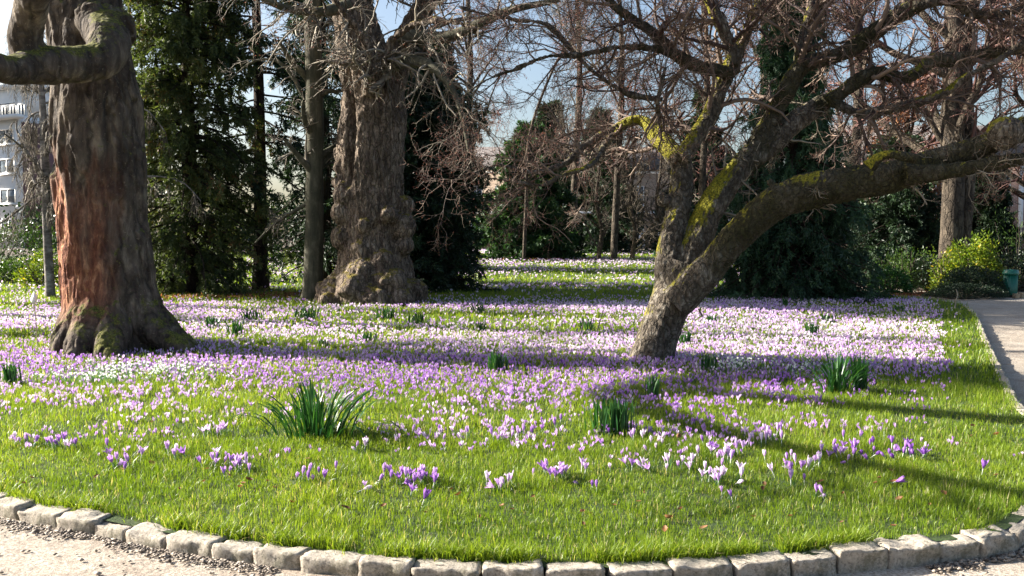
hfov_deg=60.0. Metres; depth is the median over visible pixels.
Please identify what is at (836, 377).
daffodil clump
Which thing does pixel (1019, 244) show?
wispy shrub
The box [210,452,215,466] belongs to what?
crocus
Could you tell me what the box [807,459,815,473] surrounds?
crocus
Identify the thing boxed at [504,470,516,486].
crocus
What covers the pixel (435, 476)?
crocus
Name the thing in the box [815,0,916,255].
bare tree
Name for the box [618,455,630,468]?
crocus
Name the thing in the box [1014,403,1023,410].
kerbstone
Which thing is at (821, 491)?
crocus
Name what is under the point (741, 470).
crocus
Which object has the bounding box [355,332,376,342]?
daffodil clump
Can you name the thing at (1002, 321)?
gravel path
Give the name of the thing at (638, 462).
crocus
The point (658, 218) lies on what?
bare shrub
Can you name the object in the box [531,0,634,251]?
bare tree
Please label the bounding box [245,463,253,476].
crocus
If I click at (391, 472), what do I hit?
crocus
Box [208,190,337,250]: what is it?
thicket
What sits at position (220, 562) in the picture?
gravel crumbs
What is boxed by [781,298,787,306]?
daffodil clump
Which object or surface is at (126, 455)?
crocus
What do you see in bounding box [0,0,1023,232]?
sky
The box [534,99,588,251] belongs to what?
conifer
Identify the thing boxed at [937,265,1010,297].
rounded hedge
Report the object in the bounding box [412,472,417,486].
crocus
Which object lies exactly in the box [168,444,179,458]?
crocus
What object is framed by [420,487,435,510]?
crocus
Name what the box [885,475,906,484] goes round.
crocus
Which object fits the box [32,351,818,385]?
snowdrops
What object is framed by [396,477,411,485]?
crocus
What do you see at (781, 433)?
crocus
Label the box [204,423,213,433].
crocus
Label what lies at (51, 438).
crocus
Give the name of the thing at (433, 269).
conifer
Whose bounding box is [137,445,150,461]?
crocus
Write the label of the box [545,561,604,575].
kerbstone
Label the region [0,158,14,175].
window
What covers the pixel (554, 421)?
crocus
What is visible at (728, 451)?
crocus
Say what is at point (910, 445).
crocus
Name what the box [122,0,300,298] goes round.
conifer
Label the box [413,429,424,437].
crocus
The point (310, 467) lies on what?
crocus
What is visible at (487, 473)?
crocus
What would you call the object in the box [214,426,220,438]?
crocus
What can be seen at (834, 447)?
crocus
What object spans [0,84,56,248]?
apartment building
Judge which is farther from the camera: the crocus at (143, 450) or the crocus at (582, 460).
the crocus at (143, 450)
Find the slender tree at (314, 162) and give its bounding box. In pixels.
[217,0,341,301]
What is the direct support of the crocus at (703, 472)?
on the lawn at (654, 492)
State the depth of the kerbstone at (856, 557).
4.50 m
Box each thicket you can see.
[0,180,267,254]
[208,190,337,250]
[279,188,486,248]
[627,188,733,251]
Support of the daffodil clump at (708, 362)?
on the lawn at (654, 492)
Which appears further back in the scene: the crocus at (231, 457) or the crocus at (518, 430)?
the crocus at (518, 430)
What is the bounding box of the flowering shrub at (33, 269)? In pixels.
[12,248,58,286]
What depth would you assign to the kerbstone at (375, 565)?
4.33 m
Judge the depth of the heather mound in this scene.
23.77 m
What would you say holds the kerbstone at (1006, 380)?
on the gravel path
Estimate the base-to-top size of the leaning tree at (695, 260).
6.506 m
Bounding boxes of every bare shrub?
[564,95,638,257]
[601,100,664,258]
[620,97,683,241]
[837,128,936,246]
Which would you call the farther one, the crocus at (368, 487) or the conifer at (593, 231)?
the conifer at (593, 231)
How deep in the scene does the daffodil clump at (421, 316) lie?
15.99 m
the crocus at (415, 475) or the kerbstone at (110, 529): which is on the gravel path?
the kerbstone at (110, 529)
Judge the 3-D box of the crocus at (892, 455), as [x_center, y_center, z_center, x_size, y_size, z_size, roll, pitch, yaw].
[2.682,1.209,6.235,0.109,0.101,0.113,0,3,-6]
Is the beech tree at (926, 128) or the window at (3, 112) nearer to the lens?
the beech tree at (926, 128)
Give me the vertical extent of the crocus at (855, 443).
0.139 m
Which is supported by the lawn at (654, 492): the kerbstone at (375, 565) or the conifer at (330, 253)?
the conifer at (330, 253)
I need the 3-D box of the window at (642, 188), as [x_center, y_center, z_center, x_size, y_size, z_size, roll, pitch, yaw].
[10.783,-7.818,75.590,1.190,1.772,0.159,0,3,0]
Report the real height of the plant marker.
0.830 m
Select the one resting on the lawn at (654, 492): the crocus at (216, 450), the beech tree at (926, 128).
the crocus at (216, 450)
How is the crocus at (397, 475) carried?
on the lawn at (654, 492)
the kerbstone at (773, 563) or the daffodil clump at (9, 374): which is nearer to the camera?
the kerbstone at (773, 563)
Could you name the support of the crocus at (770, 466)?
on the lawn at (654, 492)
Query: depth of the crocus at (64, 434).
6.75 m
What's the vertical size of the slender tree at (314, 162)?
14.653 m
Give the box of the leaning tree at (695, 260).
[399,0,1023,362]
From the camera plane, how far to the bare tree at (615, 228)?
37.45 m
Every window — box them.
[0,129,14,145]
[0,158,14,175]
[0,189,16,204]
[1,219,16,234]
[2,105,8,114]
[10,104,16,113]
[18,104,24,115]
[635,186,643,205]
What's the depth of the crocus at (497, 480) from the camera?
5.59 m
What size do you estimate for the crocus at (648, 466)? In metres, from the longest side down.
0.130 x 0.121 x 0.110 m
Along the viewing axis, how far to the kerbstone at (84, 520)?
5.02 m
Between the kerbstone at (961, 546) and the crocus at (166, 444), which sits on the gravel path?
the kerbstone at (961, 546)
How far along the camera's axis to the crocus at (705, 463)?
5.98 m
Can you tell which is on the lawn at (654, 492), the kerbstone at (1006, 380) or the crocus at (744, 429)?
the crocus at (744, 429)
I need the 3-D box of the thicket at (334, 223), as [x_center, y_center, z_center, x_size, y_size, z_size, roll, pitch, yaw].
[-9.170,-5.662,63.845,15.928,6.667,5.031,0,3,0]
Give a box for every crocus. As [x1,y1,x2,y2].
[19,432,30,442]
[31,435,42,447]
[45,435,54,450]
[54,430,71,444]
[56,434,61,448]
[62,439,67,449]
[103,447,119,456]
[104,437,109,448]
[106,454,118,467]
[106,456,125,470]
[124,453,133,467]
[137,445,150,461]
[161,440,171,457]
[165,448,180,460]
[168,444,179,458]
[176,445,188,458]
[197,425,208,436]
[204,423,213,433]
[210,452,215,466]
[211,446,222,460]
[212,458,218,469]
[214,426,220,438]
[220,421,230,434]
[220,453,236,467]
[220,465,227,481]
[236,458,241,472]
[242,456,247,463]
[244,451,250,465]
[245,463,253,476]
[294,465,305,480]
[303,470,311,485]
[304,462,315,476]
[318,468,335,482]
[356,485,371,492]
[361,438,369,451]
[374,473,383,485]
[378,462,387,479]
[381,464,399,477]
[386,469,396,483]
[394,471,401,483]
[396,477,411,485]
[397,467,412,484]
[406,467,417,482]
[408,483,416,496]
[410,470,424,485]
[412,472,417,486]
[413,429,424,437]
[416,471,427,485]
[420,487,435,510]
[428,467,436,482]
[428,472,440,488]
[465,426,471,438]
[483,470,490,485]
[485,478,503,490]
[492,477,503,491]
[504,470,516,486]
[506,474,511,487]
[514,428,520,439]
[537,459,548,474]
[543,467,561,484]
[544,467,553,480]
[550,418,559,429]
[557,466,572,481]
[564,464,573,477]
[579,457,586,471]
[583,462,590,476]
[595,479,600,491]
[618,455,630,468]
[626,458,636,470]
[636,460,648,470]
[643,459,655,474]
[664,452,673,470]
[679,455,685,468]
[690,453,695,467]
[692,445,699,459]
[695,461,708,475]
[698,468,709,480]
[707,466,712,481]
[708,443,722,451]
[712,465,727,480]
[714,472,724,485]
[720,446,726,458]
[723,448,729,461]
[724,449,733,466]
[726,489,739,501]
[732,466,746,484]
[733,440,742,454]
[734,461,745,475]
[738,439,747,452]
[741,426,748,438]
[752,432,770,446]
[767,462,774,477]
[773,430,782,445]
[774,422,780,437]
[779,468,796,487]
[788,461,792,468]
[794,455,813,470]
[799,460,805,471]
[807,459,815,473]
[812,443,824,456]
[813,452,823,466]
[813,483,818,498]
[819,486,827,500]
[826,450,834,460]
[832,445,838,459]
[849,438,859,456]
[862,452,874,465]
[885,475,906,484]
[886,453,897,462]
[890,435,897,449]
[897,438,915,454]
[907,443,913,457]
[919,445,930,458]
[975,458,988,474]
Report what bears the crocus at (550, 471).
on the lawn at (654, 492)
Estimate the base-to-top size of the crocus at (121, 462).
0.141 m
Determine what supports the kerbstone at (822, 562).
on the gravel path
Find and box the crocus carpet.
[0,248,1023,458]
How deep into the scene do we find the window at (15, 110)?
82.88 m
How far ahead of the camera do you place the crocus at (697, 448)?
6.38 m
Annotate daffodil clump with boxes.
[0,360,21,384]
[200,316,219,328]
[222,374,410,447]
[225,318,247,335]
[239,309,263,320]
[286,307,321,320]
[318,339,328,348]
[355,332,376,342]
[376,306,397,319]
[408,310,427,324]
[469,301,484,314]
[471,321,486,331]
[488,351,508,373]
[580,317,593,329]
[583,395,637,437]
[645,374,659,396]
[679,331,691,345]
[699,352,717,372]
[707,315,718,323]
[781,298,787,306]
[791,347,902,394]
[805,321,822,335]
[821,313,836,322]
[849,351,869,392]
[892,304,904,313]
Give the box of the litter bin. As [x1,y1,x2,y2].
[1002,269,1018,296]
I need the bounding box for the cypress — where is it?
[706,0,907,305]
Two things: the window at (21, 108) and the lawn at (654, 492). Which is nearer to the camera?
the lawn at (654, 492)
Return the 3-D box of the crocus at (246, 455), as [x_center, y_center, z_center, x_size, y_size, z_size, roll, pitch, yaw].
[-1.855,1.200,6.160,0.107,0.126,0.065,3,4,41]
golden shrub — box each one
[926,244,965,290]
[938,229,1005,290]
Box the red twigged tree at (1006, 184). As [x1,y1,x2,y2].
[972,0,1023,205]
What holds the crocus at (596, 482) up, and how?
on the lawn at (654, 492)
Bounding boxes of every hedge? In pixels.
[0,212,57,265]
[0,257,58,282]
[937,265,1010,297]
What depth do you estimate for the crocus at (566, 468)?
5.92 m
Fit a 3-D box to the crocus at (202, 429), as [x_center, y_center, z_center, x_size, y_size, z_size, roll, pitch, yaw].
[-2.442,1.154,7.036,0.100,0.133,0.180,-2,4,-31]
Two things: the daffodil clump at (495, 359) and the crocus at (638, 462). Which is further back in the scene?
the daffodil clump at (495, 359)
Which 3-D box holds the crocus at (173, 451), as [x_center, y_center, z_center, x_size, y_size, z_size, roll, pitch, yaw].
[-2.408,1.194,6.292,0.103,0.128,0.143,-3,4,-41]
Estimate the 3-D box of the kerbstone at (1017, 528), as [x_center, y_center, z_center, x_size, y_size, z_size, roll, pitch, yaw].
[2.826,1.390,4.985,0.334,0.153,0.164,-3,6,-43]
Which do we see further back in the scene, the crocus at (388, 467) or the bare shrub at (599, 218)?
the bare shrub at (599, 218)
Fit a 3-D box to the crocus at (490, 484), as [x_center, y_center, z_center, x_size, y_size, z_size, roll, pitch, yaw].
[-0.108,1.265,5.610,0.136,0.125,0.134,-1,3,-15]
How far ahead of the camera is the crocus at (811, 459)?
6.01 m
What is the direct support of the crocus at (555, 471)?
on the lawn at (654, 492)
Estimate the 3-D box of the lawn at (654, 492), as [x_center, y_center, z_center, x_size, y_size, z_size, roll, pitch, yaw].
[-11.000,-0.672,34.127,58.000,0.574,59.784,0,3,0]
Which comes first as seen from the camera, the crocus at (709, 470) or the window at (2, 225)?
the crocus at (709, 470)
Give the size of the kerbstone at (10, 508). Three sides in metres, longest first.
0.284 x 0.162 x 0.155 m
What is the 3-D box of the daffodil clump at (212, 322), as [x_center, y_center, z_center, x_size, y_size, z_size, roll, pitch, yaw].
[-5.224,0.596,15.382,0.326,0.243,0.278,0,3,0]
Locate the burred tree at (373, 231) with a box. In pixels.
[198,0,588,306]
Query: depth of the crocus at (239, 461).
6.01 m
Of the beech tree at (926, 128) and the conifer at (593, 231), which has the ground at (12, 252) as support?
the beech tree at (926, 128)
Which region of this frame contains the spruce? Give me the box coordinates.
[472,119,586,260]
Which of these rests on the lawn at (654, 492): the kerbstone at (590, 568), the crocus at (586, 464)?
the crocus at (586, 464)
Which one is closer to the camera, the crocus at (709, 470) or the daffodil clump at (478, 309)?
the crocus at (709, 470)
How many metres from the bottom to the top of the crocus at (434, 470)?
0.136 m
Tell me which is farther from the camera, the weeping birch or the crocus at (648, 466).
the weeping birch
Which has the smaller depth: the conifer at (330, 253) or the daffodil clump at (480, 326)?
the daffodil clump at (480, 326)
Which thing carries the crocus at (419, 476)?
on the lawn at (654, 492)
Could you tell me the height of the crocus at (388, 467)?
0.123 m
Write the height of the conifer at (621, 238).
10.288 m
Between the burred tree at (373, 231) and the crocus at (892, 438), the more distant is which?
the burred tree at (373, 231)
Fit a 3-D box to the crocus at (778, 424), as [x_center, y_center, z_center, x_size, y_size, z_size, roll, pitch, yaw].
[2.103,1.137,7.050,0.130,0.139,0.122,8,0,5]
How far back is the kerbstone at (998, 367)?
10.61 m
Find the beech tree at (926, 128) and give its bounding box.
[863,63,941,247]
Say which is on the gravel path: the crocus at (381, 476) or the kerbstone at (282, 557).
the kerbstone at (282, 557)
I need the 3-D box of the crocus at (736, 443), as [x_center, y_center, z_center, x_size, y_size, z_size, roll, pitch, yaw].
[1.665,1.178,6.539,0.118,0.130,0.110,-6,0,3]
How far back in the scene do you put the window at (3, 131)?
82.14 m
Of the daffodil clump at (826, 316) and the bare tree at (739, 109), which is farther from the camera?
the bare tree at (739, 109)
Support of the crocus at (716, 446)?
on the lawn at (654, 492)
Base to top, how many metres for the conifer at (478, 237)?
10.415 m
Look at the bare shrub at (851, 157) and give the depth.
33.67 m
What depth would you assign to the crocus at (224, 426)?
7.17 m
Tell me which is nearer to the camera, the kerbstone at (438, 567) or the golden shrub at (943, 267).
the kerbstone at (438, 567)
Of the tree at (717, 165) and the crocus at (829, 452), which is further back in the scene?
the tree at (717, 165)
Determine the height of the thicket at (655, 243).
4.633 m
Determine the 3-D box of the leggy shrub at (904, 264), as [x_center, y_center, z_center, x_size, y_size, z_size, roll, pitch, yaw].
[12.333,-0.674,27.818,2.228,1.598,1.557,0,3,0]
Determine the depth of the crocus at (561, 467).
5.84 m
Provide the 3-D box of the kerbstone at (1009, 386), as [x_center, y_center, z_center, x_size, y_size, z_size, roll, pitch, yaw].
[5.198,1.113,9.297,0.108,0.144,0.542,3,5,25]
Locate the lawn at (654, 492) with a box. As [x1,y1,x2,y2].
[0,252,1023,567]
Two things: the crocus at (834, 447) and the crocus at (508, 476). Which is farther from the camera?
the crocus at (834, 447)
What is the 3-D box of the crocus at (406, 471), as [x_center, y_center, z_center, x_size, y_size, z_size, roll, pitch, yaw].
[-0.684,1.228,5.725,0.160,0.132,0.082,3,4,39]
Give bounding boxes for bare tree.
[412,0,534,155]
[522,0,646,257]
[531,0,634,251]
[545,0,703,257]
[614,0,767,199]
[699,1,844,172]
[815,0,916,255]
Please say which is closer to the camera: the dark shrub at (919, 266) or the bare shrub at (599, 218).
the dark shrub at (919, 266)
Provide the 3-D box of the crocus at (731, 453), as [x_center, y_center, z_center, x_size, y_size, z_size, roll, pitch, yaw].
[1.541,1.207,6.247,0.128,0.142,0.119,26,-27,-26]
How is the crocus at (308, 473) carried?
on the lawn at (654, 492)
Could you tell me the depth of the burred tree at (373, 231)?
20.64 m
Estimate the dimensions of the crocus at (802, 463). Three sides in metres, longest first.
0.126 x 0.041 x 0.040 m
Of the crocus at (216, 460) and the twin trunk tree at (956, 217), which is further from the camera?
the twin trunk tree at (956, 217)
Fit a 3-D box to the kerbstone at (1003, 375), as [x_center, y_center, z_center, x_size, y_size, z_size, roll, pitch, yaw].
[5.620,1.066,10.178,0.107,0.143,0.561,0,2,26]
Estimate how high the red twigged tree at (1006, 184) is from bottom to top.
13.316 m
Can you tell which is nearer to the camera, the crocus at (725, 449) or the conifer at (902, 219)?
the crocus at (725, 449)
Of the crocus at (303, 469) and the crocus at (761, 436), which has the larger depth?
the crocus at (761, 436)
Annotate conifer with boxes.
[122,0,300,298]
[173,0,340,288]
[265,0,374,283]
[328,45,500,293]
[430,30,483,269]
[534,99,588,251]
[567,106,643,250]
[583,145,645,253]
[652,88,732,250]
[844,131,941,284]
[970,170,1023,273]
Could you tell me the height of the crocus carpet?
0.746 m
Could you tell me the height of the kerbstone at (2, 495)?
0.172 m
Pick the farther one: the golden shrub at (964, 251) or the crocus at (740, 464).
the golden shrub at (964, 251)
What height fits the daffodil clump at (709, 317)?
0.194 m
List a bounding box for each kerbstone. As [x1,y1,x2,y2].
[0,492,7,498]
[0,496,35,520]
[17,502,74,528]
[56,508,111,534]
[95,521,133,541]
[126,522,172,548]
[166,529,227,557]
[211,539,262,563]
[253,542,311,569]
[300,550,366,575]
[358,555,415,575]
[411,558,481,575]
[482,559,543,575]
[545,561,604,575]
[605,560,672,575]
[665,555,732,575]
[727,550,789,575]
[782,547,835,575]
[828,541,887,573]
[873,534,941,569]
[935,534,979,562]
[959,524,1018,558]
[994,366,1004,372]
[996,372,1007,378]
[999,378,1009,383]
[1003,384,1014,393]
[1005,518,1023,548]
[1012,505,1023,515]
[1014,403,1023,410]
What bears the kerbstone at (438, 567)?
on the gravel path
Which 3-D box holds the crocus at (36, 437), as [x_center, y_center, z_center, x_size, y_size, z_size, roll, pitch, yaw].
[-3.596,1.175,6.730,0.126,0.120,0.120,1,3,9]
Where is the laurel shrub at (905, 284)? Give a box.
[867,265,915,293]
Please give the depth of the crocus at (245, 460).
6.07 m
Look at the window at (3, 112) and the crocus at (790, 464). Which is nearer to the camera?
the crocus at (790, 464)
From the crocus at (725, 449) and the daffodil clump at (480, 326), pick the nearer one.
the crocus at (725, 449)
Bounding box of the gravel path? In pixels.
[0,289,1023,575]
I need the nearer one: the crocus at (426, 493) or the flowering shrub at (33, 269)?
the crocus at (426, 493)
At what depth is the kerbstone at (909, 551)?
4.58 m
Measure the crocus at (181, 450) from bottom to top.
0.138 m
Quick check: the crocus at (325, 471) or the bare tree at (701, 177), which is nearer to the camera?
the crocus at (325, 471)
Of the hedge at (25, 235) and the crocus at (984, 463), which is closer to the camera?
the crocus at (984, 463)
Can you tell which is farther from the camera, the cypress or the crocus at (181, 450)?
the cypress
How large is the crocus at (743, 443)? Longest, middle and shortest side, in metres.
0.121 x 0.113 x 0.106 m
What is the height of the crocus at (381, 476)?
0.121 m
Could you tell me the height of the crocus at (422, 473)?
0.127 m
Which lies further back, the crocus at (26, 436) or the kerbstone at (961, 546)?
the crocus at (26, 436)
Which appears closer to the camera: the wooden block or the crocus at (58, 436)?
the crocus at (58, 436)
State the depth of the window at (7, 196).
82.50 m
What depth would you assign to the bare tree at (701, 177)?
35.68 m
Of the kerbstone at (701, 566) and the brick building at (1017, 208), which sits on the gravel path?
the kerbstone at (701, 566)
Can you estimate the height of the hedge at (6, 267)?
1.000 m
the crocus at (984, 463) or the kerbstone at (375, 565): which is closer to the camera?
the kerbstone at (375, 565)
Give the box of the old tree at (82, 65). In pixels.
[0,0,199,359]
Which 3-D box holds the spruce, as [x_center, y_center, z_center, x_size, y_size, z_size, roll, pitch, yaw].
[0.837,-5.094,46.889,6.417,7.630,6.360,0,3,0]
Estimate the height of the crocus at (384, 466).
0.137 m
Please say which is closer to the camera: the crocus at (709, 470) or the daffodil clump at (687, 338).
the crocus at (709, 470)
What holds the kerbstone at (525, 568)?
on the gravel path
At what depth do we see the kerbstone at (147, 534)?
4.82 m
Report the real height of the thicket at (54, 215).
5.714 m
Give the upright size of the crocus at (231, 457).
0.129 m
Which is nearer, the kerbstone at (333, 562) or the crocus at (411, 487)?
the kerbstone at (333, 562)
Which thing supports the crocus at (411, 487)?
on the lawn at (654, 492)
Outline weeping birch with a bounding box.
[0,27,210,297]
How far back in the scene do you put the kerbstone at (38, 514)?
5.15 m
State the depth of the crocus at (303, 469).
5.79 m
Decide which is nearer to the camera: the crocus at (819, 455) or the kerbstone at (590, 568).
the kerbstone at (590, 568)
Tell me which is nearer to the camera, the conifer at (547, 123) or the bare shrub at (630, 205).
the bare shrub at (630, 205)
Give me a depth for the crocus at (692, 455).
6.17 m
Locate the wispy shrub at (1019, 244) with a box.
[983,207,1023,285]
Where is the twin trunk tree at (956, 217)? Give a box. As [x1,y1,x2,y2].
[823,0,1023,268]
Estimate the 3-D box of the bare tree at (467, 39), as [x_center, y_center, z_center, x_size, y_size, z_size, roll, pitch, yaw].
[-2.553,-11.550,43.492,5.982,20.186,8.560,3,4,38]
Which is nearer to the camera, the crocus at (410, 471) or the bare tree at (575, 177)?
the crocus at (410, 471)
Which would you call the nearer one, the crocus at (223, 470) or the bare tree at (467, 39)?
the crocus at (223, 470)
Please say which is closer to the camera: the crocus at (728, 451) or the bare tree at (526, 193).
the crocus at (728, 451)
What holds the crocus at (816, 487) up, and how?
on the lawn at (654, 492)
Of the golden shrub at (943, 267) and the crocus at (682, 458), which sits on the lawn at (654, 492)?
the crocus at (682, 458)
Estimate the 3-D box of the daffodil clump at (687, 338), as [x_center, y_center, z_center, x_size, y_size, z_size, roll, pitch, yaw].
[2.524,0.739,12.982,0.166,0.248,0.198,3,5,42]
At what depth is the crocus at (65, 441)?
6.60 m
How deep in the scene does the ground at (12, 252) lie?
62.52 m
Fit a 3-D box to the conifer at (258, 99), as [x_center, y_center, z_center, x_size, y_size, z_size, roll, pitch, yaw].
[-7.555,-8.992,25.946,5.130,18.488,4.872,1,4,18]
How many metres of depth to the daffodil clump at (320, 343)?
12.68 m
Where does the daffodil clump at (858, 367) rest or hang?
on the lawn at (654, 492)
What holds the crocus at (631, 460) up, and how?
on the lawn at (654, 492)
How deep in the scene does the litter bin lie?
24.44 m
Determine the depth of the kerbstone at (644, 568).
4.28 m
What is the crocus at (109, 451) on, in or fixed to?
on the lawn at (654, 492)
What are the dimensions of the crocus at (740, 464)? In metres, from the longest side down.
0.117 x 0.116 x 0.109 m
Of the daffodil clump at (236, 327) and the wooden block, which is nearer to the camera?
the daffodil clump at (236, 327)
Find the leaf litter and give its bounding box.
[161,257,971,299]
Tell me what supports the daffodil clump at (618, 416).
on the lawn at (654, 492)
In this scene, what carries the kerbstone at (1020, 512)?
on the gravel path
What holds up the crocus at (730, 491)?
on the lawn at (654, 492)
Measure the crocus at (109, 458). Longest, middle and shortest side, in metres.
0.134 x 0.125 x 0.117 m
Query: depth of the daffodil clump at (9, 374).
9.56 m
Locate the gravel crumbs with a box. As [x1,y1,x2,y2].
[0,517,1023,575]
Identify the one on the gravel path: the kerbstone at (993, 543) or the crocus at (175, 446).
the kerbstone at (993, 543)
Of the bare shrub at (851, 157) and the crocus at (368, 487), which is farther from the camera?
the bare shrub at (851, 157)
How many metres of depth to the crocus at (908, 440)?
6.53 m
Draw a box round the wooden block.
[1012,293,1019,298]
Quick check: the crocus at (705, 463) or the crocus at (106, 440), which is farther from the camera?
the crocus at (106, 440)
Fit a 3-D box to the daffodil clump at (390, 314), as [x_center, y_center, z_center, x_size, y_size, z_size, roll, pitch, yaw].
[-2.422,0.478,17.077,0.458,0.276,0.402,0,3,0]
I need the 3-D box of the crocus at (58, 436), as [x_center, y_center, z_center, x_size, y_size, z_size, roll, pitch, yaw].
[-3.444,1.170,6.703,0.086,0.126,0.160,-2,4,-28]
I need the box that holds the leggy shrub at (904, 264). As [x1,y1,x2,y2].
[874,241,932,289]
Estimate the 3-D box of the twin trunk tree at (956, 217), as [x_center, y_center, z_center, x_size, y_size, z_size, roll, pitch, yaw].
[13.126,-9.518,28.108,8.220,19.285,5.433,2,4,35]
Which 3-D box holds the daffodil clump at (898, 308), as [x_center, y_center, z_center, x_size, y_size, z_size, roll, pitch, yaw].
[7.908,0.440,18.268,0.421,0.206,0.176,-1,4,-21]
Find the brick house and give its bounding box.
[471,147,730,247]
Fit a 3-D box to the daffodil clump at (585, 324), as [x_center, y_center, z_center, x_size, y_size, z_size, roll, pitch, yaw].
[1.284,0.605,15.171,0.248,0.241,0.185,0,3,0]
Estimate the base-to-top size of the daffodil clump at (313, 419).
0.536 m
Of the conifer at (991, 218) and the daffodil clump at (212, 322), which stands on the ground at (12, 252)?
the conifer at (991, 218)
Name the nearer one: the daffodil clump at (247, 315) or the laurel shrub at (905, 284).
the daffodil clump at (247, 315)
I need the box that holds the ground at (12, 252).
[0,238,1023,291]
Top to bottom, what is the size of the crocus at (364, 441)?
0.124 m
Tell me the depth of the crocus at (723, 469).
5.81 m
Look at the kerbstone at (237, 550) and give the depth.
4.58 m
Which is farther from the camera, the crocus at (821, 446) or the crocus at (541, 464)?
the crocus at (821, 446)
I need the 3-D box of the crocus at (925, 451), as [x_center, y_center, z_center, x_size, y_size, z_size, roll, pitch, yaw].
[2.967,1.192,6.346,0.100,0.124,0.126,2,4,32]
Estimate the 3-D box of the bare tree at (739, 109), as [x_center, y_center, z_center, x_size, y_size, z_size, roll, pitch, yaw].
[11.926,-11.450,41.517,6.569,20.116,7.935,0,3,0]
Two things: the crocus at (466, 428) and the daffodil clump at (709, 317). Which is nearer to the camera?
the crocus at (466, 428)
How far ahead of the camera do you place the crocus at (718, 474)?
5.70 m
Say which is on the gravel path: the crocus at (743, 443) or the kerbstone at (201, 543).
the kerbstone at (201, 543)
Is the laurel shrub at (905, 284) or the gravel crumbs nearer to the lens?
the gravel crumbs
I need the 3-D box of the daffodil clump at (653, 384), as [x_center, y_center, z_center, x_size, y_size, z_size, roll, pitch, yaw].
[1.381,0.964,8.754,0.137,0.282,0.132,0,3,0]
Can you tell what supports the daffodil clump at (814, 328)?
on the lawn at (654, 492)
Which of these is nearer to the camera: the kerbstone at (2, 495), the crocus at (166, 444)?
the kerbstone at (2, 495)
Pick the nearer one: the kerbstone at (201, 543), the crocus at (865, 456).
the kerbstone at (201, 543)
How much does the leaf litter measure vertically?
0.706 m
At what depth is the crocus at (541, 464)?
5.99 m
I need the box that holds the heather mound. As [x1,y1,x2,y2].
[921,282,1009,298]
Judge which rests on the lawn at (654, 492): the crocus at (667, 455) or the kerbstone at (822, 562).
the crocus at (667, 455)
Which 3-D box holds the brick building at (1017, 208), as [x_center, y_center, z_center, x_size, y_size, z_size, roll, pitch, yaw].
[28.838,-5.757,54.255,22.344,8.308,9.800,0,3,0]
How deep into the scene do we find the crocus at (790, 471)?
5.70 m
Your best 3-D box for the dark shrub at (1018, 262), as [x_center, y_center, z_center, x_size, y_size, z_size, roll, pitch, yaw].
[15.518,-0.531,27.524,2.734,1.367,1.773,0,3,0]
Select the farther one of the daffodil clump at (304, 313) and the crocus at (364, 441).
the daffodil clump at (304, 313)
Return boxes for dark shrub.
[908,252,947,290]
[979,249,1023,290]
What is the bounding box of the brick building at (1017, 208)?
[804,125,1023,255]
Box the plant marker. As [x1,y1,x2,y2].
[30,291,37,344]

